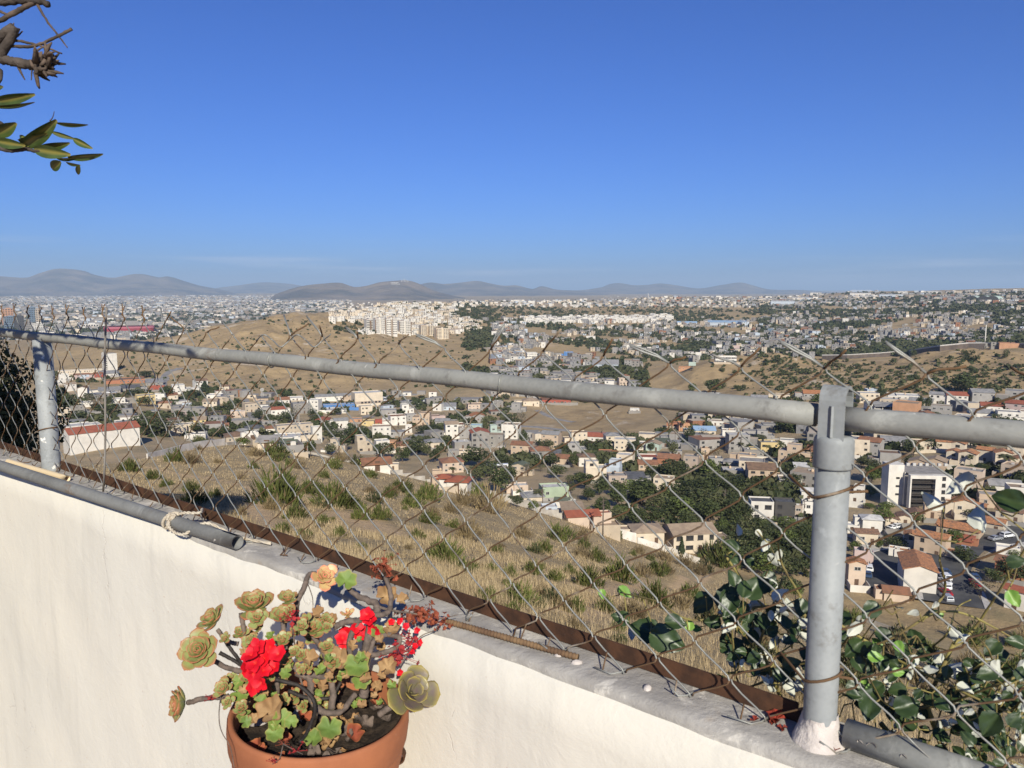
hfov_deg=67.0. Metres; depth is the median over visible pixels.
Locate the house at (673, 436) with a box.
[669,431,687,439]
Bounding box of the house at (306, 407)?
[291,401,310,413]
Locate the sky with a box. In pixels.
[0,0,1023,289]
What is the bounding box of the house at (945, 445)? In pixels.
[934,439,950,451]
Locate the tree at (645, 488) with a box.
[628,477,656,505]
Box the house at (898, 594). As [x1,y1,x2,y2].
[873,584,911,602]
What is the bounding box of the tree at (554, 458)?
[544,454,559,465]
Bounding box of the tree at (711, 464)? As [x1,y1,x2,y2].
[698,459,717,472]
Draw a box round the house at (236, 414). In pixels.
[230,409,244,417]
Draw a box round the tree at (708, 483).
[688,477,717,492]
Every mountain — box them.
[0,269,237,296]
[216,282,299,292]
[271,280,463,300]
[421,281,608,295]
[574,287,630,293]
[604,283,831,293]
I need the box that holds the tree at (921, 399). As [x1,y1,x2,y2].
[916,395,924,405]
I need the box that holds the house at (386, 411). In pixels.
[381,408,396,414]
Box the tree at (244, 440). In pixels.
[235,437,250,446]
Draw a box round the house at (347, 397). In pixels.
[343,393,350,400]
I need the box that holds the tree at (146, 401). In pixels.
[136,396,153,405]
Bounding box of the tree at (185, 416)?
[181,414,191,419]
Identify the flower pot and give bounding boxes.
[226,665,408,767]
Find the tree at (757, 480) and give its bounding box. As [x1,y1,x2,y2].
[751,475,765,483]
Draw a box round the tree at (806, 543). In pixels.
[780,537,810,554]
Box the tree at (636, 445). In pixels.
[627,441,643,448]
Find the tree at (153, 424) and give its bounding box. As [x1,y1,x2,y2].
[140,417,174,434]
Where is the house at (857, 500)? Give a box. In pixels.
[849,483,865,507]
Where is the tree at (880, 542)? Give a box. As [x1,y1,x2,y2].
[875,540,883,547]
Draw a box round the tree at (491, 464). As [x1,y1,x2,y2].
[477,459,501,476]
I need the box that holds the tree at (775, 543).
[752,538,780,552]
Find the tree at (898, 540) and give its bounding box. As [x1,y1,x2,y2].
[882,534,908,546]
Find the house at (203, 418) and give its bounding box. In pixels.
[189,416,206,421]
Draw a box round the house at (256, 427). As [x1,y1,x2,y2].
[244,424,267,430]
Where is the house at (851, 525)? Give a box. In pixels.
[847,521,859,532]
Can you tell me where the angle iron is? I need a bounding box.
[0,441,801,721]
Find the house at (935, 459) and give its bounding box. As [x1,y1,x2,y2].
[926,455,948,470]
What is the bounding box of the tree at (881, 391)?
[876,388,886,395]
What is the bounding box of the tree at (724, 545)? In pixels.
[722,543,742,557]
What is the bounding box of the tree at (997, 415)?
[990,413,1002,418]
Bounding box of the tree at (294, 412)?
[289,406,298,422]
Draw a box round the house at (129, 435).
[62,421,140,455]
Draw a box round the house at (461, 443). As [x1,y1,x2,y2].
[451,439,470,448]
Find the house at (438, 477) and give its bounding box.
[430,474,457,493]
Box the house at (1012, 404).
[1004,399,1023,410]
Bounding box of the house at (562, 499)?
[553,496,575,508]
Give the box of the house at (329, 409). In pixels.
[319,407,345,413]
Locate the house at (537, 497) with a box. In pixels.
[519,491,550,503]
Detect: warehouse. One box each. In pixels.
[771,300,794,303]
[850,290,871,291]
[850,293,870,295]
[879,294,902,296]
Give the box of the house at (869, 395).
[856,391,879,402]
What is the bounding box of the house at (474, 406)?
[467,402,482,410]
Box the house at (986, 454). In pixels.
[976,445,996,463]
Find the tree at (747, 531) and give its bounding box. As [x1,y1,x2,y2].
[734,530,760,545]
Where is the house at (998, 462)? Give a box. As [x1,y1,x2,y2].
[993,448,1013,465]
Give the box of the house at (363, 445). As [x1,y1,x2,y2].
[355,434,376,454]
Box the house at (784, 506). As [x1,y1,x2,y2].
[773,497,795,520]
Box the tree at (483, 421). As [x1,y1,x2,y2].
[480,416,487,428]
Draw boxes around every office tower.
[1,308,12,323]
[3,315,13,328]
[13,314,23,329]
[24,321,31,330]
[28,306,35,321]
[31,322,43,328]
[35,309,40,321]
[64,321,76,326]
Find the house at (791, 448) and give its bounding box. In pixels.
[773,442,809,462]
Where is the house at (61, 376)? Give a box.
[58,373,72,380]
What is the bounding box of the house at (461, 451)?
[458,449,478,454]
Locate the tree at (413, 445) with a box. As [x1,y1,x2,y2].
[401,438,428,456]
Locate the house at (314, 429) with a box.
[310,425,321,442]
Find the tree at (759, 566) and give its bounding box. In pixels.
[750,553,775,573]
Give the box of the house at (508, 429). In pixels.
[501,422,520,440]
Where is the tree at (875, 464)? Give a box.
[871,461,881,479]
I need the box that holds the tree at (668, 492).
[657,482,680,498]
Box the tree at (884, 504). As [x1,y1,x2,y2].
[878,501,895,507]
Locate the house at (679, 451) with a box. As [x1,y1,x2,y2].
[670,449,681,454]
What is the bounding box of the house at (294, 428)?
[275,421,312,432]
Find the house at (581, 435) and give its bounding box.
[563,430,586,442]
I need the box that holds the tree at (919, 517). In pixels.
[911,512,925,522]
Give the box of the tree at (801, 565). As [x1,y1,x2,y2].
[783,557,809,575]
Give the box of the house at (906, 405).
[892,400,921,411]
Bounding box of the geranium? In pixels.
[204,550,458,767]
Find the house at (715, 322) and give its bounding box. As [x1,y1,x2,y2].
[708,320,745,324]
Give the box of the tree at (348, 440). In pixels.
[340,435,350,445]
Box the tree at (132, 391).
[123,389,144,394]
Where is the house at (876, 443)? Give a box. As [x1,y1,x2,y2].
[858,436,884,455]
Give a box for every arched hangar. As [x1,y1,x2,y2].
[966,296,979,298]
[977,296,988,299]
[986,296,1002,299]
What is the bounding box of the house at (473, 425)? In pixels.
[471,423,482,427]
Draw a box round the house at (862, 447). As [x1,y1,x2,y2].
[851,435,869,459]
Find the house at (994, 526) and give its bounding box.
[984,515,1009,535]
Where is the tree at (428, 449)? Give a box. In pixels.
[419,444,430,453]
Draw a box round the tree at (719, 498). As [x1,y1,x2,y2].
[705,492,729,506]
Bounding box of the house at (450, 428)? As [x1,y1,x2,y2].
[444,421,458,438]
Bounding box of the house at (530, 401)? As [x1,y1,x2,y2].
[514,397,538,406]
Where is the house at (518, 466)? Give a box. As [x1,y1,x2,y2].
[510,460,533,475]
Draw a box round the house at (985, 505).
[975,502,988,510]
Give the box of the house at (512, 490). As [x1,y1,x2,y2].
[506,482,532,495]
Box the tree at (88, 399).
[79,394,101,405]
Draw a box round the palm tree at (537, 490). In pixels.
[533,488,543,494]
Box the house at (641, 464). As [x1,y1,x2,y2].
[637,459,658,469]
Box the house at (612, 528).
[590,519,620,541]
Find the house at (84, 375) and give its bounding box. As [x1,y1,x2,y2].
[79,373,89,378]
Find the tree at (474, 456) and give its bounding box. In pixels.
[463,446,492,463]
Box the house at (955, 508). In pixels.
[944,495,976,519]
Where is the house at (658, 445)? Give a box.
[645,439,662,450]
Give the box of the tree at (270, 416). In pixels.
[263,414,276,420]
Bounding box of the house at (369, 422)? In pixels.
[362,419,374,425]
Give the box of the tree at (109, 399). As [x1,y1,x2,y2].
[103,396,114,401]
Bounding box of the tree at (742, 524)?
[730,519,756,534]
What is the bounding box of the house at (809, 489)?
[798,487,813,499]
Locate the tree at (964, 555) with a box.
[952,545,979,563]
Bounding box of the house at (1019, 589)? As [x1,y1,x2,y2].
[1003,583,1023,611]
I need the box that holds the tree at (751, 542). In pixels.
[740,531,773,550]
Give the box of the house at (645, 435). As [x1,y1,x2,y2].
[639,431,654,439]
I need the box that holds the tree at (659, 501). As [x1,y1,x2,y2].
[645,492,668,507]
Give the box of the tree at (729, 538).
[715,535,746,548]
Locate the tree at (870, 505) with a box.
[863,503,875,508]
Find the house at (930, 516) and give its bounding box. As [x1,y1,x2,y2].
[923,502,945,522]
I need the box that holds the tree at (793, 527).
[779,518,806,535]
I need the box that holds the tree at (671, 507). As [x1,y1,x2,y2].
[661,499,682,514]
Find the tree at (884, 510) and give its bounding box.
[872,505,894,522]
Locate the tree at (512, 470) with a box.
[499,465,517,481]
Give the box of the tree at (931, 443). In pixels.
[925,439,940,447]
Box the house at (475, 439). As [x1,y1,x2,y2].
[469,427,491,448]
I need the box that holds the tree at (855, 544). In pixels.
[848,540,861,549]
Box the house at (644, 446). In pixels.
[638,441,645,449]
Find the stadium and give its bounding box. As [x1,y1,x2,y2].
[103,321,154,331]
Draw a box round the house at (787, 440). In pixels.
[780,437,794,445]
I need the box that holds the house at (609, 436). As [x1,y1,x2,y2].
[602,432,620,441]
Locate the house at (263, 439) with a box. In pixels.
[254,435,280,449]
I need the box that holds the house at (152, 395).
[135,393,155,403]
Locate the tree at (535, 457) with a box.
[528,454,542,467]
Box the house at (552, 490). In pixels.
[539,482,568,500]
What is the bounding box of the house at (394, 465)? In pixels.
[390,462,398,469]
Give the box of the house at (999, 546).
[995,542,1020,555]
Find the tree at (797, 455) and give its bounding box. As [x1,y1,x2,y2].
[787,453,803,460]
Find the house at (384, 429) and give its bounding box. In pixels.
[372,424,394,437]
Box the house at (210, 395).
[207,393,222,397]
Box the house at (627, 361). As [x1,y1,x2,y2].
[624,359,632,365]
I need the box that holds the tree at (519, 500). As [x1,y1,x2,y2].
[512,495,523,503]
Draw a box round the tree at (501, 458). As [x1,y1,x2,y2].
[493,454,508,462]
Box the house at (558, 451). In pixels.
[550,449,561,453]
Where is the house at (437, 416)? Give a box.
[431,414,444,421]
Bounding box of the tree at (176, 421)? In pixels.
[134,415,188,436]
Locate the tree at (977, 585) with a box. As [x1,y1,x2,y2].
[970,574,1001,595]
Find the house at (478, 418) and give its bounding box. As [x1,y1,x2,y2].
[464,412,485,422]
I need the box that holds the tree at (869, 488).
[865,485,878,496]
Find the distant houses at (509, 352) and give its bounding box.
[0,289,1023,450]
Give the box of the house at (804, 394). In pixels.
[794,389,820,399]
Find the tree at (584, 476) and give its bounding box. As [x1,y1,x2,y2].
[575,472,593,487]
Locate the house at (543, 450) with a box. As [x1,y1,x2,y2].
[528,446,550,459]
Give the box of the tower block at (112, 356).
[101,352,117,370]
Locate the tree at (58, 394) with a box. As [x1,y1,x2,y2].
[56,386,66,403]
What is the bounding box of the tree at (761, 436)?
[754,434,767,439]
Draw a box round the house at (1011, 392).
[1005,388,1023,399]
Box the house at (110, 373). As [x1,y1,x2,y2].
[99,370,123,376]
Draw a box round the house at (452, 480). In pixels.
[439,475,473,495]
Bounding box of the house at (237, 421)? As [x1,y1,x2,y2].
[231,417,257,424]
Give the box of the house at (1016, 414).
[995,409,1023,420]
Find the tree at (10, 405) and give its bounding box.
[0,339,72,453]
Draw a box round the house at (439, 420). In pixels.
[434,418,456,423]
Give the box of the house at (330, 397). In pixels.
[314,393,342,400]
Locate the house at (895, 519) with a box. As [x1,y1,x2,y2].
[883,514,903,534]
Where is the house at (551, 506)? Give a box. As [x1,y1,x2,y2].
[541,503,556,509]
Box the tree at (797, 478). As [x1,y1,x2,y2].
[780,473,804,483]
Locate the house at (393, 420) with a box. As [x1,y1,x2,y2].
[382,414,405,425]
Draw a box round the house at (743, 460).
[739,456,764,469]
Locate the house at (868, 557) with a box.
[853,546,873,563]
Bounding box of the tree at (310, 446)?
[304,439,315,455]
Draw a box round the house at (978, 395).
[968,388,995,404]
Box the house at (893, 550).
[888,545,909,556]
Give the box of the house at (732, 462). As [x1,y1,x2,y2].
[722,458,738,466]
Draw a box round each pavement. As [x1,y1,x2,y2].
[871,547,899,585]
[913,522,1023,608]
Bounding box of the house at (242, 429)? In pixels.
[236,428,250,431]
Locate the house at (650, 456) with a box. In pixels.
[637,453,656,459]
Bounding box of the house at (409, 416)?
[405,413,416,420]
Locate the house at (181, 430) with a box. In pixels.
[169,422,194,432]
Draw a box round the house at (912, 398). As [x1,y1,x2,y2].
[908,397,933,405]
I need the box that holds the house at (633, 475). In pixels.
[623,471,650,490]
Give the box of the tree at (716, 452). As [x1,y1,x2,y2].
[711,447,722,455]
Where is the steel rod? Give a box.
[102,307,107,491]
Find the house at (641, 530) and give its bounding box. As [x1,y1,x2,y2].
[621,523,672,547]
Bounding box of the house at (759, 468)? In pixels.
[745,462,780,478]
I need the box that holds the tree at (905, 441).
[901,439,919,451]
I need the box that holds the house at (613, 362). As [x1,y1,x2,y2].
[592,359,618,367]
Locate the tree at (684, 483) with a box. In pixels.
[675,479,707,489]
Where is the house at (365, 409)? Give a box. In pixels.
[359,404,372,414]
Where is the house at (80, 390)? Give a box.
[77,385,88,396]
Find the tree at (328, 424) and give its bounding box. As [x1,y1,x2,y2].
[322,420,332,429]
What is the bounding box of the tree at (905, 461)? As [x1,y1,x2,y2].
[902,455,910,463]
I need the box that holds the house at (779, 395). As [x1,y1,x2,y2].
[768,393,789,397]
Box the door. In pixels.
[375,461,379,470]
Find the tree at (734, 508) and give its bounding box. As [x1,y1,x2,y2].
[721,497,744,515]
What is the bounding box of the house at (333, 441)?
[321,437,346,452]
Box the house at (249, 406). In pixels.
[242,402,257,411]
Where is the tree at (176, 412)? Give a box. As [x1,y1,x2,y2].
[172,410,184,416]
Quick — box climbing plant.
[598,471,1023,767]
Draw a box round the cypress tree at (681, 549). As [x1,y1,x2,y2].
[678,537,685,557]
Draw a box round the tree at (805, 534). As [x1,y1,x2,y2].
[795,522,811,538]
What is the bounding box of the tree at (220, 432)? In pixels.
[213,425,229,437]
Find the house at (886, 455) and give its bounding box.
[867,449,900,464]
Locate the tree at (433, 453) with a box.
[429,449,439,461]
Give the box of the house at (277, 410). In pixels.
[270,406,289,414]
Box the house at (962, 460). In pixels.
[949,448,980,465]
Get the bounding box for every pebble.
[250,718,265,726]
[292,709,302,721]
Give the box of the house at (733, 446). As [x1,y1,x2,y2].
[725,432,749,453]
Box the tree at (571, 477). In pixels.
[565,475,575,483]
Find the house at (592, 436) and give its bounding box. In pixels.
[587,432,603,440]
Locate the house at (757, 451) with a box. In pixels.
[742,447,765,457]
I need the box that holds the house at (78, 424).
[61,421,100,436]
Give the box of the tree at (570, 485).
[567,482,576,490]
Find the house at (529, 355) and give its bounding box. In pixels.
[525,352,536,358]
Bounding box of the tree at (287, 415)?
[275,411,294,422]
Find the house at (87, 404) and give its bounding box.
[80,400,92,406]
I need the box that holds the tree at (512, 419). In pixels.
[503,414,521,422]
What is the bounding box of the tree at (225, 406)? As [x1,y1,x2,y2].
[217,403,232,410]
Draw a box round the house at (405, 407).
[400,403,413,412]
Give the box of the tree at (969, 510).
[962,509,987,514]
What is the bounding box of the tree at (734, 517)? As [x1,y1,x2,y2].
[728,512,745,525]
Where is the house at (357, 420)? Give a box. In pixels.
[348,417,361,423]
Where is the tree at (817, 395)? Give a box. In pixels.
[810,393,819,402]
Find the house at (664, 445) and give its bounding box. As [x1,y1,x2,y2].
[654,437,669,448]
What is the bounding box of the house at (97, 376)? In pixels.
[93,372,103,379]
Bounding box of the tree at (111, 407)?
[93,402,123,411]
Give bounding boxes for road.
[160,368,183,405]
[242,399,253,418]
[362,393,416,418]
[521,426,618,433]
[534,410,575,421]
[847,528,914,538]
[865,550,897,587]
[922,526,1023,608]
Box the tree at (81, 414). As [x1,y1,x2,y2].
[67,410,91,418]
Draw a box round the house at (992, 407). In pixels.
[979,401,1003,413]
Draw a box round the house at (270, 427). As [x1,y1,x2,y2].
[265,425,274,431]
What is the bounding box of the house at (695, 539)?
[660,522,728,553]
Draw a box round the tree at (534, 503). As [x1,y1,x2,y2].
[528,499,539,510]
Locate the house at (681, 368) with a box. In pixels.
[678,366,690,371]
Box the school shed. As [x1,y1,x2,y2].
[874,402,892,409]
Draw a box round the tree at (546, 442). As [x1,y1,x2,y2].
[535,438,553,448]
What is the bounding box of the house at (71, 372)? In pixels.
[58,368,101,375]
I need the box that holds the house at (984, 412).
[966,408,993,416]
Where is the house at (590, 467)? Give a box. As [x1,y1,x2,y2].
[584,458,606,483]
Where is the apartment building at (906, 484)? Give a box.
[880,461,952,507]
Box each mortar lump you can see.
[571,659,582,664]
[643,684,651,690]
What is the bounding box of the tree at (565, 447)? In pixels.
[554,443,568,449]
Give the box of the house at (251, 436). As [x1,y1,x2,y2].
[240,430,260,447]
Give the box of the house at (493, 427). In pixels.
[489,424,500,432]
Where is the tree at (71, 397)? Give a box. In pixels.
[58,394,80,406]
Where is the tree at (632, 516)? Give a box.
[625,507,647,522]
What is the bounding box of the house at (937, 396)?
[929,391,946,403]
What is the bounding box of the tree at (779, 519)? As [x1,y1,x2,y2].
[771,516,796,524]
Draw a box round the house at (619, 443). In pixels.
[611,436,635,450]
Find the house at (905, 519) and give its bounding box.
[895,511,915,528]
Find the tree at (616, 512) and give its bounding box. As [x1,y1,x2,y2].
[609,507,626,521]
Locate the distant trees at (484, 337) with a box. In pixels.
[0,291,1023,576]
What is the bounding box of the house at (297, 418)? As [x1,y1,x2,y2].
[288,412,299,422]
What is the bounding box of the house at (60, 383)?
[57,379,65,385]
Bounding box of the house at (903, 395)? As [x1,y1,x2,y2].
[887,393,918,397]
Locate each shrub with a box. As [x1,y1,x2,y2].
[117,458,142,471]
[144,469,163,480]
[158,477,174,486]
[162,445,182,461]
[180,488,210,504]
[181,478,200,491]
[182,450,202,464]
[191,433,207,441]
[208,487,221,497]
[213,458,221,462]
[231,505,247,514]
[235,471,246,478]
[238,459,305,506]
[244,445,259,456]
[247,460,258,468]
[253,449,264,456]
[260,438,292,455]
[261,493,282,509]
[269,451,288,461]
[272,521,291,532]
[282,502,310,520]
[289,457,306,468]
[294,531,313,541]
[295,526,313,536]
[298,477,322,495]
[307,478,354,508]
[311,494,330,508]
[314,511,328,523]
[316,469,329,477]
[323,455,342,468]
[331,524,346,536]
[333,447,349,461]
[334,491,366,509]
[349,454,362,464]
[349,502,374,519]
[354,542,367,550]
[360,483,375,493]
[362,468,379,478]
[363,490,383,503]
[369,501,392,520]
[381,485,398,497]
[389,479,413,492]
[400,489,427,508]
[404,543,414,548]
[408,528,426,538]
[414,480,445,501]
[419,508,442,523]
[423,533,467,563]
[427,503,441,517]
[441,497,461,513]
[444,518,459,528]
[451,486,481,506]
[451,512,487,541]
[454,555,479,571]
[464,565,474,573]
[470,480,492,498]
[472,480,512,514]
[473,585,498,601]
[477,591,495,601]
[482,561,499,572]
[491,543,503,552]
[500,579,540,607]
[502,578,511,585]
[503,563,517,577]
[504,600,519,610]
[512,522,534,539]
[512,578,536,593]
[522,558,543,575]
[525,542,544,554]
[531,596,546,608]
[532,583,548,596]
[534,538,553,553]
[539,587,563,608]
[545,521,577,542]
[546,568,565,581]
[550,591,578,611]
[561,562,578,573]
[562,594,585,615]
[566,614,587,631]
[570,542,593,559]
[571,562,606,588]
[572,525,590,540]
[577,537,591,548]
[586,546,609,563]
[591,594,617,613]
[597,551,640,584]
[608,619,626,633]
[609,631,627,644]
[615,596,642,613]
[624,603,650,619]
[629,549,637,556]
[630,577,674,611]
[631,544,645,554]
[632,560,655,577]
[645,553,654,560]
[647,558,671,576]
[654,545,679,562]
[658,557,676,575]
[669,587,693,610]
[673,552,698,568]
[680,581,699,599]
[688,563,707,575]
[693,607,715,621]
[696,537,726,567]
[698,555,715,573]
[710,600,721,617]
[714,545,741,569]
[747,641,775,658]
[751,597,779,625]
[761,635,770,647]
[771,356,780,361]
[777,678,803,703]
[839,667,857,688]
[840,647,850,666]
[841,625,863,646]
[843,606,864,630]
[844,662,868,679]
[852,363,861,368]
[883,683,908,697]
[884,631,916,655]
[886,376,893,381]
[888,622,906,643]
[889,358,897,364]
[901,665,931,686]
[919,678,947,691]
[924,657,954,679]
[938,686,948,698]
[953,646,987,666]
[953,649,983,665]
[955,625,988,646]
[962,618,992,640]
[979,371,988,376]
[995,658,1018,669]
[1003,631,1023,647]
[1007,651,1022,665]
[1011,623,1023,636]
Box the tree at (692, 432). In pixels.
[683,426,695,437]
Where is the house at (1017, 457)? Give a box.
[1009,455,1022,461]
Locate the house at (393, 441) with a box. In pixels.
[390,440,396,448]
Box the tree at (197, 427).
[189,422,208,431]
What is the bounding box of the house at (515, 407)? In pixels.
[505,402,526,412]
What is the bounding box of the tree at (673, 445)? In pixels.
[665,439,678,453]
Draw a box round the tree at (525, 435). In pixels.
[519,429,528,440]
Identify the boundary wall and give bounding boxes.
[146,438,224,457]
[226,441,350,462]
[390,470,490,493]
[494,491,563,519]
[621,529,635,542]
[637,537,699,562]
[864,619,906,632]
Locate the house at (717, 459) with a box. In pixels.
[708,455,722,465]
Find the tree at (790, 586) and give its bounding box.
[787,584,804,598]
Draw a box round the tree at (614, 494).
[607,486,626,503]
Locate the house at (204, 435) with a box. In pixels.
[184,431,207,440]
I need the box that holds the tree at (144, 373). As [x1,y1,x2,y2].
[136,370,154,376]
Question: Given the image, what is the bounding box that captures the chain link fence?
[0,303,1023,767]
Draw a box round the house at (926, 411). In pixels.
[919,410,936,413]
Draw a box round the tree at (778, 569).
[770,557,793,575]
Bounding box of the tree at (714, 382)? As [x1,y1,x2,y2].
[704,379,726,392]
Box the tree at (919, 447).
[903,442,924,455]
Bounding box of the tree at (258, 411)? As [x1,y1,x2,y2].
[251,409,267,415]
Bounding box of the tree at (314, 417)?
[309,415,319,419]
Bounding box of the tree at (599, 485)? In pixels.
[591,478,607,494]
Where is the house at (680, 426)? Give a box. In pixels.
[677,421,689,430]
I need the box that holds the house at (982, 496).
[976,489,997,507]
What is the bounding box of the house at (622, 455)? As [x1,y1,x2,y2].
[616,452,634,462]
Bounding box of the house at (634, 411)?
[629,408,640,413]
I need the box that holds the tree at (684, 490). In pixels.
[676,486,708,503]
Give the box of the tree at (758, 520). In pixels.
[747,516,770,529]
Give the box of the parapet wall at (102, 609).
[0,449,899,767]
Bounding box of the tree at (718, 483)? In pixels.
[714,479,722,485]
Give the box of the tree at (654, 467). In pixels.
[644,464,657,470]
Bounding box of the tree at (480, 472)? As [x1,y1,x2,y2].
[463,465,490,479]
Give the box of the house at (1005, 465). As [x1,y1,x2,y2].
[992,461,1023,477]
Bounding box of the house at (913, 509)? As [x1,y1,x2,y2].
[907,507,925,521]
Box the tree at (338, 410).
[334,407,341,412]
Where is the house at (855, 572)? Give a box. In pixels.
[845,556,870,592]
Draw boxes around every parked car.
[865,570,871,577]
[866,564,872,571]
[887,524,899,528]
[893,522,901,528]
[938,567,951,574]
[938,572,952,579]
[938,581,951,589]
[938,588,952,595]
[939,593,954,601]
[967,573,980,579]
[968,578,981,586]
[987,534,1003,540]
[999,531,1014,537]
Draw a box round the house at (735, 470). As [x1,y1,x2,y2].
[721,466,744,475]
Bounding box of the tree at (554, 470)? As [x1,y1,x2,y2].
[547,464,567,475]
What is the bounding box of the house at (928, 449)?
[911,438,940,453]
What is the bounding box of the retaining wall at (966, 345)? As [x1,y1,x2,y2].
[822,342,1023,360]
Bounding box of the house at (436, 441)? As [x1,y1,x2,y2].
[421,438,447,449]
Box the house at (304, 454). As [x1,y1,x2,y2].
[291,441,307,457]
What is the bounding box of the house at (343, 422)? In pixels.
[329,417,351,427]
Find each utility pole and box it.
[600,498,605,538]
[937,510,941,532]
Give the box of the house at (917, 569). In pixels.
[897,549,939,594]
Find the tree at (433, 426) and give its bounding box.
[426,424,442,429]
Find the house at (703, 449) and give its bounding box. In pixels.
[700,446,709,457]
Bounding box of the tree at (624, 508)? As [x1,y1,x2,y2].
[613,505,636,519]
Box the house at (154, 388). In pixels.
[150,385,163,391]
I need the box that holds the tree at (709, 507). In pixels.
[693,499,725,521]
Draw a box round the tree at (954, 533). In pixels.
[944,529,963,543]
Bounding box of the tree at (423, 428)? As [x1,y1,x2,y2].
[415,424,431,433]
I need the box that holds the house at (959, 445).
[946,441,967,454]
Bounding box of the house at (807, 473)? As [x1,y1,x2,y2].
[777,466,814,486]
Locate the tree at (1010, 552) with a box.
[1008,550,1020,554]
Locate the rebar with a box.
[445,618,578,659]
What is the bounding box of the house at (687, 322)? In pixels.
[677,321,696,324]
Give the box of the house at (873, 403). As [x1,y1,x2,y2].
[863,401,881,408]
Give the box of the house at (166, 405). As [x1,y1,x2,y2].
[158,401,172,408]
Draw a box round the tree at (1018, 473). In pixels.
[1012,470,1023,477]
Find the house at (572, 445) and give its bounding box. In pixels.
[566,441,586,452]
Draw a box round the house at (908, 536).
[902,529,914,547]
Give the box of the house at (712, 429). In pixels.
[683,426,720,434]
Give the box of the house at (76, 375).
[73,373,80,379]
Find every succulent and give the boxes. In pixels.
[168,588,357,721]
[293,564,353,625]
[377,665,440,717]
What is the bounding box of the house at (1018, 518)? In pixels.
[994,504,1023,527]
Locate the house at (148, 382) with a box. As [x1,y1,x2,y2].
[145,378,163,385]
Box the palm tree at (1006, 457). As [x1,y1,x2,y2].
[996,454,1016,461]
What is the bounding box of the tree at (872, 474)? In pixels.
[864,465,880,482]
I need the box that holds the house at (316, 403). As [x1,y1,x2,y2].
[307,398,321,412]
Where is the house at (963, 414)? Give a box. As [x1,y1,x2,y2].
[955,413,976,416]
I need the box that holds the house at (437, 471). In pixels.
[432,468,442,474]
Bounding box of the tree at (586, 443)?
[582,440,595,447]
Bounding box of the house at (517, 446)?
[510,440,534,453]
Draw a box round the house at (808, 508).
[801,498,812,513]
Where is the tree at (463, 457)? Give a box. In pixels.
[456,454,468,463]
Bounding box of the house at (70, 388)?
[64,382,76,391]
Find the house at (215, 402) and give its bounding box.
[202,398,219,407]
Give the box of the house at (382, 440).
[374,438,395,452]
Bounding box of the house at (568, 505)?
[559,501,584,512]
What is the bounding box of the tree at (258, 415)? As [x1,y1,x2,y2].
[251,413,261,417]
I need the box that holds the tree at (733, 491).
[726,488,746,501]
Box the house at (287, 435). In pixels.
[274,433,301,441]
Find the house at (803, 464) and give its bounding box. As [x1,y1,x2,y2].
[793,462,813,467]
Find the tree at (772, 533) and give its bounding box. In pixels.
[753,524,782,539]
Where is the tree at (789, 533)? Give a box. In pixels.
[775,528,799,545]
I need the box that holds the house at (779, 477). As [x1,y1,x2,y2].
[777,474,801,482]
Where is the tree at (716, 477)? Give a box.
[707,471,729,482]
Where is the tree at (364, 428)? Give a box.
[354,426,368,434]
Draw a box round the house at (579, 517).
[562,508,611,528]
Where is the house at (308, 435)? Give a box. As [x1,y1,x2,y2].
[295,432,320,443]
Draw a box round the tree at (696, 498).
[681,488,713,507]
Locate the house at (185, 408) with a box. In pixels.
[171,405,198,413]
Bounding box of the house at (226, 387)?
[219,384,229,389]
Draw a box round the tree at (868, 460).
[861,457,878,465]
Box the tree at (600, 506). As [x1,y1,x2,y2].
[592,499,610,509]
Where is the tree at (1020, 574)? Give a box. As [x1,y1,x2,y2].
[994,556,1023,578]
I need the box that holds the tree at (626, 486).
[621,479,637,491]
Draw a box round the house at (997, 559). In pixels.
[985,554,1023,586]
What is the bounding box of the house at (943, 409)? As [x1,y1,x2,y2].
[922,403,951,414]
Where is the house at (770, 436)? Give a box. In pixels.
[755,429,778,439]
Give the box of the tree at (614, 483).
[608,479,624,491]
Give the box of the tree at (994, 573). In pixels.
[985,568,1010,582]
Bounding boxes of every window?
[686,535,693,540]
[686,545,693,549]
[764,505,771,509]
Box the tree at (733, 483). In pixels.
[720,477,744,489]
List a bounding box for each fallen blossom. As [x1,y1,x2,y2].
[750,715,758,720]
[766,709,786,724]
[777,724,786,731]
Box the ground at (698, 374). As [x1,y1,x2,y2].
[0,288,1023,763]
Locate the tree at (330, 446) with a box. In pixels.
[324,443,336,454]
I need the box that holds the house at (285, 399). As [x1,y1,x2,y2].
[274,397,289,403]
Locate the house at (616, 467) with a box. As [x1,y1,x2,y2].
[604,458,621,471]
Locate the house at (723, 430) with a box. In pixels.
[721,428,735,435]
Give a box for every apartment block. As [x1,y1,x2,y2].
[364,318,372,329]
[373,317,385,333]
[384,317,396,336]
[397,320,411,335]
[419,324,433,335]
[434,327,449,338]
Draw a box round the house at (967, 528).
[935,518,983,538]
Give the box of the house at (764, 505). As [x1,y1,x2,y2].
[748,496,777,524]
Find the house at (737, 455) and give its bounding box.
[730,452,756,458]
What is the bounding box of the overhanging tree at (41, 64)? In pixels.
[0,0,102,174]
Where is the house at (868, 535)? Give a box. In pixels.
[853,527,882,548]
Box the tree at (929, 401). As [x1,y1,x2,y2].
[924,396,932,405]
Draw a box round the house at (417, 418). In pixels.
[412,411,431,424]
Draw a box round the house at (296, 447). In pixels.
[279,436,303,452]
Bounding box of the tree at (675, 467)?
[660,458,689,475]
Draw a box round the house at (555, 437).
[540,430,561,448]
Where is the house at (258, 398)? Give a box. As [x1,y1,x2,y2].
[253,396,268,400]
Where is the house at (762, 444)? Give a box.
[748,439,778,454]
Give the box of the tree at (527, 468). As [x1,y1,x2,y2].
[522,464,532,475]
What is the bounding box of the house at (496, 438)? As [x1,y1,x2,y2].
[489,432,505,447]

